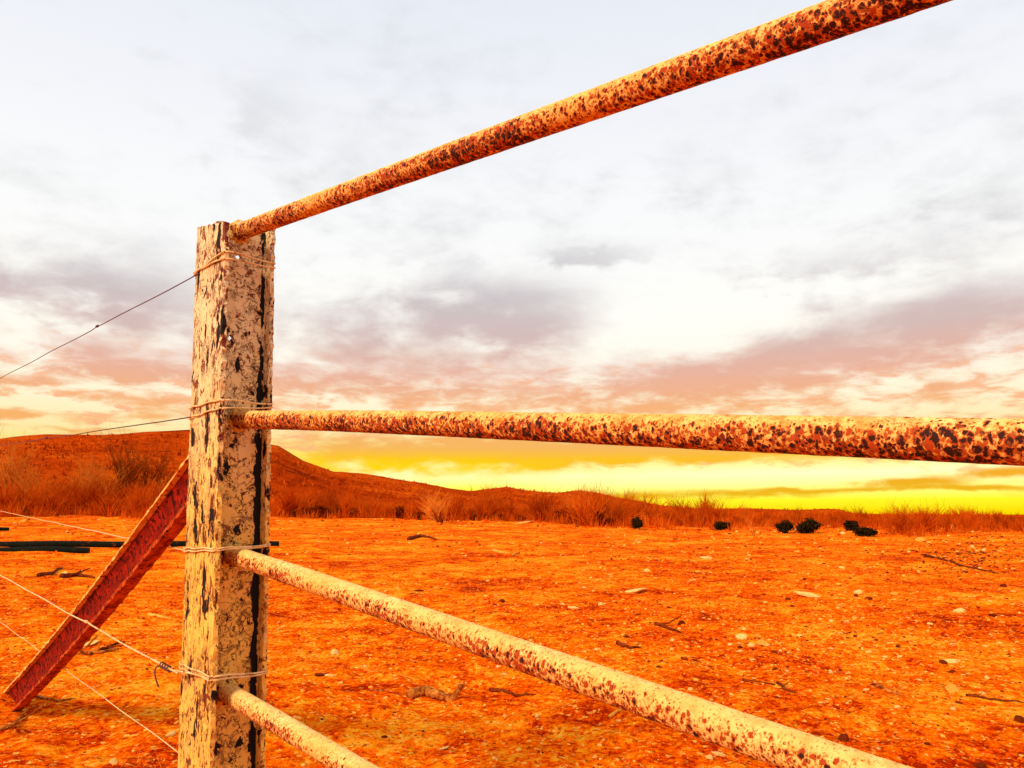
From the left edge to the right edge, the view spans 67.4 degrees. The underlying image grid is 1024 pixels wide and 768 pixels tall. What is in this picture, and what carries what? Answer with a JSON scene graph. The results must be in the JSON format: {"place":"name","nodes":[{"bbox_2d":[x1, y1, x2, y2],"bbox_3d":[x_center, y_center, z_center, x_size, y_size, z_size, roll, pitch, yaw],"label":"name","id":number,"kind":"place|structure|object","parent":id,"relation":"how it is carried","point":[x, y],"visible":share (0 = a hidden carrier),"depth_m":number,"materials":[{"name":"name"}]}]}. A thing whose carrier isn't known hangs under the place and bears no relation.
{"place":"outdoors","nodes":[
{"label":"outdoors","id":0,"kind":"place"},
{"bbox_2d":[0,430,1021,527],"bbox_3d":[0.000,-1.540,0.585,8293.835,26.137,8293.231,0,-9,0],"label":"hills","id":1,"kind":"structure","parent":0,"point":[291,472],"depth_m":105.42,"materials":[{"name":"soil"}]},
{"bbox_2d":[0,424,52,495],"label":"bare tree","id":2,"kind":"object","parent":1,"relation":"on","point":[10,472],"visible":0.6,"depth_m":50.60,"materials":[{"name":"brown plant"}]},
{"bbox_2d":[0,465,83,498],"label":"bare tree","id":3,"kind":"object","parent":1,"relation":"on","point":[28,484],"visible":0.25,"depth_m":49.19,"materials":[{"name":"brown plant"}]},
{"bbox_2d":[53,445,128,499],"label":"bare tree","id":4,"kind":"object","parent":1,"relation":"on","point":[88,471],"visible":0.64,"depth_m":51.93,"materials":[{"name":"brown plant"}]},
{"bbox_2d":[68,470,115,494],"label":"bare tree","id":5,"kind":"object","parent":1,"relation":"on","point":[86,479],"visible":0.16,"depth_m":50.92,"materials":[{"name":"brown plant"}]},
{"bbox_2d":[96,426,163,497],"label":"bare tree","id":6,"kind":"object","parent":1,"relation":"on","point":[130,475],"visible":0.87,"depth_m":54.74,"materials":[{"name":"brown plant"}]},
{"bbox_2d":[111,437,179,492],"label":"bare tree","id":7,"kind":"object","parent":1,"relation":"on","point":[145,476],"visible":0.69,"depth_m":56.70,"materials":[{"name":"brown plant"}]},
{"bbox_2d":[464,480,506,514],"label":"dry bush","id":8,"kind":"object","parent":1,"relation":"on","point":[490,501],"visible":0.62,"depth_m":61.14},
{"bbox_2d":[479,480,509,505],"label":"dry bush","id":9,"kind":"object","parent":1,"relation":"on","point":[494,493],"visible":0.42,"depth_m":65.07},
{"bbox_2d":[0,492,1023,536],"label":"dry grass","id":10,"kind":"structure","parent":1,"relation":"on","point":[657,523],"depth_m":38.58,"materials":[{"name":"plant"}]},
{"bbox_2d":[0,432,1023,525],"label":"hill scrub","id":11,"kind":"object","parent":1,"relation":"on","point":[350,481],"visible":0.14,"depth_m":100.14,"materials":[{"name":"plant"}]},
{"bbox_2d":[518,487,559,512],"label":"dry bush","id":12,"kind":"object","parent":1,"relation":"on","point":[538,501],"visible":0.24,"depth_m":65.10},
{"bbox_2d":[661,496,689,522],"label":"dry bush","id":13,"kind":"object","parent":1,"relation":"on","point":[665,513],"visible":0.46,"depth_m":46.31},
{"bbox_2d":[665,493,710,522],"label":"dry bush","id":14,"kind":"object","parent":1,"relation":"on","point":[678,506],"visible":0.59,"depth_m":46.37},
{"bbox_2d":[735,504,751,518],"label":"dry bush","id":15,"kind":"object","parent":1,"relation":"on","point":[743,513],"visible":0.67,"depth_m":48.51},
{"bbox_2d":[785,507,807,521],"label":"dry bush","id":16,"kind":"object","parent":1,"relation":"on","point":[797,517],"visible":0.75,"depth_m":42.97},
{"bbox_2d":[842,503,873,517],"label":"dry bush","id":17,"kind":"object","parent":1,"relation":"on","point":[861,512],"visible":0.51,"depth_m":51.46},
{"bbox_2d":[978,508,1001,524],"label":"dry bush","id":18,"kind":"object","parent":1,"relation":"on","point":[994,517],"visible":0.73,"depth_m":38.23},
{"bbox_2d":[0,515,1023,767],"bbox_3d":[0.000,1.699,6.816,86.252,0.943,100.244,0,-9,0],"label":"ground","id":19,"kind":"structure","parent":0,"point":[336,705],"depth_m":5.41,"materials":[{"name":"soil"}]},
{"bbox_2d":[0,480,42,515],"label":"dry bush","id":20,"kind":"object","parent":19,"relation":"on","point":[6,500],"visible":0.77,"depth_m":36.87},
{"bbox_2d":[2,479,45,509],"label":"dry bush","id":21,"kind":"object","parent":19,"relation":"on","point":[19,497],"visible":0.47,"depth_m":41.34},
{"bbox_2d":[0,702,48,730],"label":"dead branch","id":22,"kind":"object","parent":19,"relation":"on","point":[11,724],"visible":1,"depth_m":3.37,"materials":[{"name":"brown wood"}]},
{"bbox_2d":[0,468,66,508],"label":"dry bush","id":23,"kind":"object","parent":19,"relation":"on","point":[37,491],"visible":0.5,"depth_m":41.83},
{"bbox_2d":[0,546,89,552],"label":"pipe","id":24,"kind":"object","parent":19,"relation":"on","point":[54,549],"visible":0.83,"depth_m":15.23,"materials":[{"name":"black plastic"}]},
{"bbox_2d":[20,489,74,513],"bbox_3d":[-23.358,5.981,39.169,3.249,1.744,2.702,-3,-10,20],"label":"dry bush","id":25,"kind":"object","parent":19,"relation":"on","point":[52,501],"visible":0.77,"depth_m":38.81,"materials":[{"name":"plant"}]},
{"bbox_2d":[36,567,62,576],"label":"dead branch","id":26,"kind":"object","parent":19,"relation":"on","point":[39,574],"visible":0.97,"depth_m":10.93,"materials":[{"name":"brown wood"}]},
{"bbox_2d":[36,691,75,700],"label":"dead branch","id":27,"kind":"object","parent":19,"relation":"on","point":[43,697],"visible":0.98,"depth_m":3.96,"materials":[{"name":"brown wood"}]},
{"bbox_2d":[22,468,91,510],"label":"dry bush","id":28,"kind":"object","parent":19,"relation":"on","point":[55,488],"visible":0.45,"depth_m":44.17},
{"bbox_2d":[38,472,83,502],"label":"dry bush","id":29,"kind":"object","parent":19,"relation":"on","point":[60,487],"visible":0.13,"depth_m":46.19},
{"bbox_2d":[45,484,85,514],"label":"dry bush","id":30,"kind":"object","parent":19,"relation":"on","point":[68,499],"visible":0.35,"depth_m":43.61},
{"bbox_2d":[59,568,94,577],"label":"dead branch","id":31,"kind":"object","parent":19,"relation":"on","point":[66,575],"visible":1,"depth_m":10.61,"materials":[{"name":"brown wood"}]},
{"bbox_2d":[51,473,112,514],"bbox_3d":[-22.422,5.742,39.997,2.551,2.473,3.246,9,-13,-44],"label":"dry bush","id":32,"kind":"object","parent":19,"relation":"on","point":[75,493],"visible":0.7,"depth_m":39.98,"materials":[{"name":"plant"}]},
{"bbox_2d":[73,484,99,514],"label":"dry bush","id":33,"kind":"object","parent":19,"relation":"on","point":[80,503],"visible":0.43,"depth_m":39.94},
{"bbox_2d":[0,622,174,767],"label":"dead grass litter","id":34,"kind":"object","parent":19,"relation":"on","point":[98,687],"visible":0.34,"depth_m":4.23,"materials":[{"name":"plant"}]},
{"bbox_2d":[77,632,118,654],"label":"dead branch","id":35,"kind":"object","parent":19,"relation":"on","point":[81,652],"visible":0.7,"depth_m":5.17,"materials":[{"name":"brown wood"}]},
{"bbox_2d":[89,638,124,654],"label":"dead branch","id":36,"kind":"object","parent":19,"relation":"on","point":[106,647],"visible":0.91,"depth_m":5.28,"materials":[{"name":"brown wood"}]},
{"bbox_2d":[83,487,137,515],"bbox_3d":[-19.958,5.900,38.573,2.524,1.696,2.415,1,-10,-6],"label":"dry bush","id":37,"kind":"object","parent":19,"relation":"on","point":[118,504],"visible":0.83,"depth_m":38.28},
{"bbox_2d":[90,467,174,505],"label":"dry bush","id":38,"kind":"object","parent":19,"relation":"on","point":[111,493],"visible":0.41,"depth_m":46.33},
{"bbox_2d":[119,493,152,516],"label":"dry bush","id":39,"kind":"object","parent":19,"relation":"on","point":[142,504],"visible":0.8,"depth_m":37.04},
{"bbox_2d":[120,483,156,514],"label":"dry bush","id":40,"kind":"object","parent":19,"relation":"on","point":[141,495],"visible":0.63,"depth_m":37.76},
{"bbox_2d":[0,541,278,547],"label":"pipe","id":41,"kind":"object","parent":19,"relation":"on","point":[115,544],"visible":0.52,"depth_m":16.47,"materials":[{"name":"black plastic"}]},
{"bbox_2d":[124,467,165,509],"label":"dry bush","id":42,"kind":"object","parent":19,"relation":"on","point":[153,491],"visible":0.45,"depth_m":41.49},
{"bbox_2d":[273,482,303,516],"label":"dry bush","id":43,"kind":"object","parent":19,"relation":"on","point":[289,505],"visible":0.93,"depth_m":45.59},
{"bbox_2d":[274,478,319,513],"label":"dry bush","id":44,"kind":"object","parent":19,"relation":"on","point":[298,511],"visible":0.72,"depth_m":46.06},
{"bbox_2d":[304,505,335,517],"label":"brown bush","id":45,"kind":"object","parent":19,"relation":"on","point":[322,511],"visible":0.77,"depth_m":45.85,"materials":[{"name":"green plant"}]},
{"bbox_2d":[294,474,346,507],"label":"dry bush","id":46,"kind":"object","parent":19,"relation":"on","point":[325,496],"visible":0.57,"depth_m":49.20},
{"bbox_2d":[316,485,343,517],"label":"dry bush","id":47,"kind":"object","parent":19,"relation":"on","point":[336,505],"visible":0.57,"depth_m":47.62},
{"bbox_2d":[336,486,360,517],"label":"dry bush","id":48,"kind":"object","parent":19,"relation":"on","point":[349,501],"visible":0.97,"depth_m":45.98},
{"bbox_2d":[381,498,393,517],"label":"dry bush","id":49,"kind":"object","parent":19,"relation":"on","point":[387,510],"visible":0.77,"depth_m":48.39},
{"bbox_2d":[387,505,409,517],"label":"brown bush","id":50,"kind":"object","parent":19,"relation":"on","point":[398,511],"visible":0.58,"depth_m":48.75,"materials":[{"name":"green plant"}]},
{"bbox_2d":[401,500,427,519],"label":"dry bush","id":51,"kind":"object","parent":19,"relation":"on","point":[417,510],"visible":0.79,"depth_m":46.55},
{"bbox_2d":[407,534,436,539],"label":"dead branch","id":52,"kind":"object","parent":19,"relation":"on","point":[415,536],"visible":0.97,"depth_m":23.54,"materials":[{"name":"brown wood"}]},
{"bbox_2d":[406,681,464,701],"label":"dead branch","id":53,"kind":"object","parent":19,"relation":"on","point":[421,691],"visible":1,"depth_m":3.98,"materials":[{"name":"brown wood"}]},
{"bbox_2d":[415,488,457,522],"bbox_3d":[-4.013,6.178,39.965,2.418,2.470,2.559,0,-9,0],"label":"dry bush","id":54,"kind":"object","parent":19,"relation":"on","point":[436,513],"visible":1,"depth_m":39.72,"materials":[{"name":"orange plant"}]},
{"bbox_2d":[444,484,473,519],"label":"dry bush","id":55,"kind":"object","parent":19,"relation":"on","point":[460,501],"visible":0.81,"depth_m":46.24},
{"bbox_2d":[468,492,495,520],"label":"dry bush","id":56,"kind":"object","parent":19,"relation":"on","point":[480,512],"visible":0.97,"depth_m":47.44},
{"bbox_2d":[10,584,973,767],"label":"straw litter","id":57,"kind":"object","parent":19,"relation":"on","point":[380,699],"visible":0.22,"depth_m":3.62,"materials":[{"name":"orange plant"}]},
{"bbox_2d":[491,549,519,555],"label":"dead branch","id":58,"kind":"object","parent":19,"relation":"on","point":[500,552],"visible":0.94,"depth_m":15.69,"materials":[{"name":"wood"}]},
{"bbox_2d":[491,491,522,514],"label":"dry bush","id":59,"kind":"object","parent":19,"relation":"on","point":[511,507],"visible":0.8,"depth_m":51.57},
{"bbox_2d":[0,516,1023,767],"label":"dark clods","id":60,"kind":"object","parent":19,"relation":"on","point":[980,552],"visible":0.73,"depth_m":8.55,"materials":[{"name":"soil"}]},
{"bbox_2d":[489,687,535,696],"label":"dead branch","id":61,"kind":"object","parent":19,"relation":"on","point":[492,689],"visible":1,"depth_m":4.12,"materials":[{"name":"brown wood"}]},
{"bbox_2d":[3,0,1023,767],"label":"steel fence","id":62,"kind":"object","parent":19,"relation":"on","point":[215,492],"visible":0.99,"depth_m":1.61,"materials":[{"name":"metal"}]},
{"bbox_2d":[0,622,177,752],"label":"fence wire","id":63,"kind":"object","parent":62,"relation":"attached to","point":[106,699],"visible":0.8,"depth_m":2.66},
{"bbox_2d":[0,575,267,686],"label":"fence wire","id":64,"kind":"object","parent":62,"relation":"attached to","point":[166,667],"visible":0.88,"depth_m":1.97,"materials":[{"name":"metal"}]},
{"bbox_2d":[0,399,272,445],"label":"fence wire","id":65,"kind":"object","parent":62,"relation":"attached to","point":[191,407],"visible":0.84,"depth_m":2.06,"materials":[{"name":"metal"}]},
{"bbox_2d":[2,511,270,552],"bbox_3d":[-5.100,1.198,7.440,0.189,0.320,14.227,7,-12,-38],"label":"fence wire","id":66,"kind":"object","parent":62,"relation":"attached to","point":[231,548],"visible":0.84,"depth_m":1.99,"materials":[{"name":"metal"}]},
{"bbox_2d":[0,250,275,378],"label":"fence wire","id":67,"kind":"object","parent":62,"relation":"attached to","point":[208,263],"visible":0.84,"depth_m":2.13,"materials":[{"name":"metal"}]},
{"bbox_2d":[508,484,566,520],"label":"dry bush","id":68,"kind":"object","parent":19,"relation":"on","point":[541,506],"visible":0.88,"depth_m":52.04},
{"bbox_2d":[541,504,574,520],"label":"dry bush","id":69,"kind":"object","parent":19,"relation":"on","point":[550,510],"visible":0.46,"depth_m":47.13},
{"bbox_2d":[552,509,574,521],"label":"brown bush","id":70,"kind":"object","parent":19,"relation":"on","point":[559,514],"visible":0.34,"depth_m":46.33,"materials":[{"name":"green plant"}]},
{"bbox_2d":[557,482,605,523],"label":"dry bush","id":71,"kind":"object","parent":19,"relation":"on","point":[570,506],"visible":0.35,"depth_m":44.80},
{"bbox_2d":[563,483,606,525],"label":"dry bush","id":72,"kind":"object","parent":19,"relation":"on","point":[583,506],"visible":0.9,"depth_m":41.08,"materials":[{"name":"plant"}]},
{"bbox_2d":[574,487,610,513],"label":"dry bush","id":73,"kind":"object","parent":19,"relation":"on","point":[592,500],"visible":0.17,"depth_m":43.82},
{"bbox_2d":[571,481,643,524],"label":"dry bush","id":74,"kind":"object","parent":19,"relation":"on","point":[600,495],"visible":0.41,"depth_m":44.47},
{"bbox_2d":[607,506,628,524],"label":"dry bush","id":75,"kind":"object","parent":19,"relation":"on","point":[619,515],"visible":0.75,"depth_m":42.41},
{"bbox_2d":[592,486,644,525],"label":"dry bush","id":76,"kind":"object","parent":19,"relation":"on","point":[612,509],"visible":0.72,"depth_m":42.87,"materials":[{"name":"plant"}]},
{"bbox_2d":[616,641,641,648],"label":"dead branch","id":77,"kind":"object","parent":19,"relation":"on","point":[618,643],"visible":0.99,"depth_m":5.25,"materials":[{"name":"brown wood"}]},
{"bbox_2d":[615,501,643,524],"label":"dry bush","id":78,"kind":"object","parent":19,"relation":"on","point":[632,512],"visible":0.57,"depth_m":42.70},
{"bbox_2d":[625,588,646,592],"bbox_3d":[1.406,2.407,8.912,0.309,0.052,0.215,-14,-16,21],"label":"stone","id":79,"kind":"object","parent":19,"relation":"on","point":[637,590],"visible":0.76,"depth_m":8.84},
{"bbox_2d":[630,516,643,528],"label":"dark bush","id":80,"kind":"object","parent":19,"relation":"on","point":[637,522],"visible":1,"depth_m":35.88,"materials":[{"name":"black plant"}]},
{"bbox_2d":[630,491,657,517],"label":"dry bush","id":81,"kind":"object","parent":19,"relation":"on","point":[645,502],"visible":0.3,"depth_m":45.01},
{"bbox_2d":[617,492,679,524],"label":"dry bush","id":82,"kind":"object","parent":19,"relation":"on","point":[654,511],"visible":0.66,"depth_m":43.43,"materials":[{"name":"plant"}]},
{"bbox_2d":[654,614,683,632],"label":"dead branch","id":83,"kind":"object","parent":19,"relation":"on","point":[663,625],"visible":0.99,"depth_m":6.09,"materials":[{"name":"brown wood"}]},
{"bbox_2d":[656,499,689,525],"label":"dry bush","id":84,"kind":"object","parent":19,"relation":"on","point":[675,520],"visible":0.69,"depth_m":42.62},
{"bbox_2d":[675,506,696,526],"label":"dry bush","id":85,"kind":"object","parent":19,"relation":"on","point":[689,518],"visible":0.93,"depth_m":40.30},
{"bbox_2d":[694,489,719,524],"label":"dry bush","id":86,"kind":"object","parent":19,"relation":"on","point":[700,502],"visible":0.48,"depth_m":45.22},
{"bbox_2d":[694,496,744,522],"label":"dry bush","id":87,"kind":"object","parent":19,"relation":"on","point":[716,515],"visible":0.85,"depth_m":40.17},
{"bbox_2d":[713,520,731,530],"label":"dark bush","id":88,"kind":"object","parent":19,"relation":"on","point":[720,525],"visible":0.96,"depth_m":32.40,"materials":[{"name":"black plant"}]},
{"bbox_2d":[742,513,767,526],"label":"dry bush","id":89,"kind":"object","parent":19,"relation":"on","point":[756,519],"visible":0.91,"depth_m":38.59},
{"bbox_2d":[744,511,767,535],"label":"dry bush","id":90,"kind":"object","parent":19,"relation":"on","point":[753,527],"visible":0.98,"depth_m":26.43,"materials":[{"name":"orange plant"}]},
{"bbox_2d":[774,520,795,532],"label":"dark bush","id":91,"kind":"object","parent":19,"relation":"on","point":[784,526],"visible":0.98,"depth_m":28.32,"materials":[{"name":"black plant"}]},
{"bbox_2d":[776,681,796,692],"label":"dead branch","id":92,"kind":"object","parent":19,"relation":"on","point":[782,685],"visible":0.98,"depth_m":4.08,"materials":[{"name":"brown wood"}]},
{"bbox_2d":[795,591,819,596],"bbox_3d":[3.209,2.278,8.300,0.291,0.057,0.172,4,-9,22],"label":"stone","id":93,"kind":"object","parent":19,"relation":"on","point":[807,594],"visible":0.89,"depth_m":8.26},
{"bbox_2d":[793,517,826,532],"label":"dark bush","id":94,"kind":"object","parent":19,"relation":"on","point":[808,525],"visible":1,"depth_m":28.26,"materials":[{"name":"green plant"}]},
{"bbox_2d":[837,734,848,741],"bbox_3d":[1.406,1.501,3.250,0.053,0.037,0.052,6,-5,-31],"label":"stone","id":95,"kind":"object","parent":19,"relation":"on","point":[843,737],"visible":0.97,"depth_m":3.24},
{"bbox_2d":[833,503,861,522],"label":"dry bush","id":96,"kind":"object","parent":19,"relation":"on","point":[842,515],"visible":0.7,"depth_m":38.79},
{"bbox_2d":[843,520,859,530],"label":"dark bush","id":97,"kind":"object","parent":19,"relation":"on","point":[849,525],"visible":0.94,"depth_m":30.62,"materials":[{"name":"green plant"}]},
{"bbox_2d":[851,526,877,536],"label":"dark bush","id":98,"kind":"object","parent":19,"relation":"on","point":[862,531],"visible":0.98,"depth_m":25.65,"materials":[{"name":"green plant"}]},
{"bbox_2d":[876,683,902,695],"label":"dead branch","id":99,"kind":"object","parent":19,"relation":"on","point":[878,685],"visible":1,"depth_m":3.96,"materials":[{"name":"brown wood"}]},
{"bbox_2d":[875,506,917,534],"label":"dry bush","id":100,"kind":"object","parent":19,"relation":"on","point":[892,528],"visible":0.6,"depth_m":27.13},
{"bbox_2d":[881,497,924,534],"bbox_3d":[13.680,4.657,26.828,1.923,1.416,1.461,1,-10,-6],"label":"dry bush","id":101,"kind":"object","parent":19,"relation":"on","point":[901,524],"visible":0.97,"depth_m":26.70,"materials":[{"name":"plant"}]},
{"bbox_2d":[875,500,935,529],"bbox_3d":[15.678,5.192,30.547,2.399,1.451,2.255,-6,-11,32],"label":"dry bush","id":102,"kind":"object","parent":19,"relation":"on","point":[903,514],"visible":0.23,"depth_m":30.40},
{"bbox_2d":[892,499,964,531],"bbox_3d":[15.274,4.857,28.592,2.403,1.514,2.557,7,-12,-34],"label":"dry bush","id":103,"kind":"object","parent":19,"relation":"on","point":[920,524],"visible":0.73,"depth_m":28.46,"materials":[{"name":"plant"}]},
{"bbox_2d":[928,508,971,532],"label":"dry bush","id":104,"kind":"object","parent":19,"relation":"on","point":[948,519],"visible":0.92,"depth_m":28.09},
{"bbox_2d":[945,684,959,692],"bbox_3d":[2.300,1.600,4.005,0.070,0.054,0.089,-13,-3,16],"label":"stone","id":105,"kind":"object","parent":19,"relation":"on","point":[951,688],"visible":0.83,"depth_m":4.00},
{"bbox_2d":[923,551,993,571],"bbox_3d":[7.655,3.027,13.209,0.086,0.185,4.654,-3,-10,16],"label":"dead branch","id":106,"kind":"object","parent":19,"relation":"on","point":[931,556],"visible":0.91,"depth_m":13.58,"materials":[{"name":"brown wood"}]},
{"bbox_2d":[950,505,977,530],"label":"dry bush","id":107,"kind":"object","parent":19,"relation":"on","point":[966,522],"visible":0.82,"depth_m":29.89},
{"bbox_2d":[962,505,982,527],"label":"dry bush","id":108,"kind":"object","parent":19,"relation":"on","point":[970,517],"visible":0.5,"depth_m":34.18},
{"bbox_2d":[965,692,1023,702],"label":"dead branch","id":109,"kind":"object","parent":19,"relation":"on","point":[978,696],"visible":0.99,"depth_m":3.82,"materials":[{"name":"brown wood"}]},
{"bbox_2d":[991,512,1010,529],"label":"dry bush","id":110,"kind":"object","parent":19,"relation":"on","point":[1003,523],"visible":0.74,"depth_m":30.47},
{"bbox_2d":[1014,715,1023,722],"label":"stone","id":111,"kind":"object","parent":19,"relation":"on","point":[1019,718],"visible":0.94,"depth_m":3.48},
{"bbox_2d":[0,0,1023,514],"label":"sky","id":112,"kind":"structure","parent":0,"point":[835,227],"materials":[{"name":"white"}]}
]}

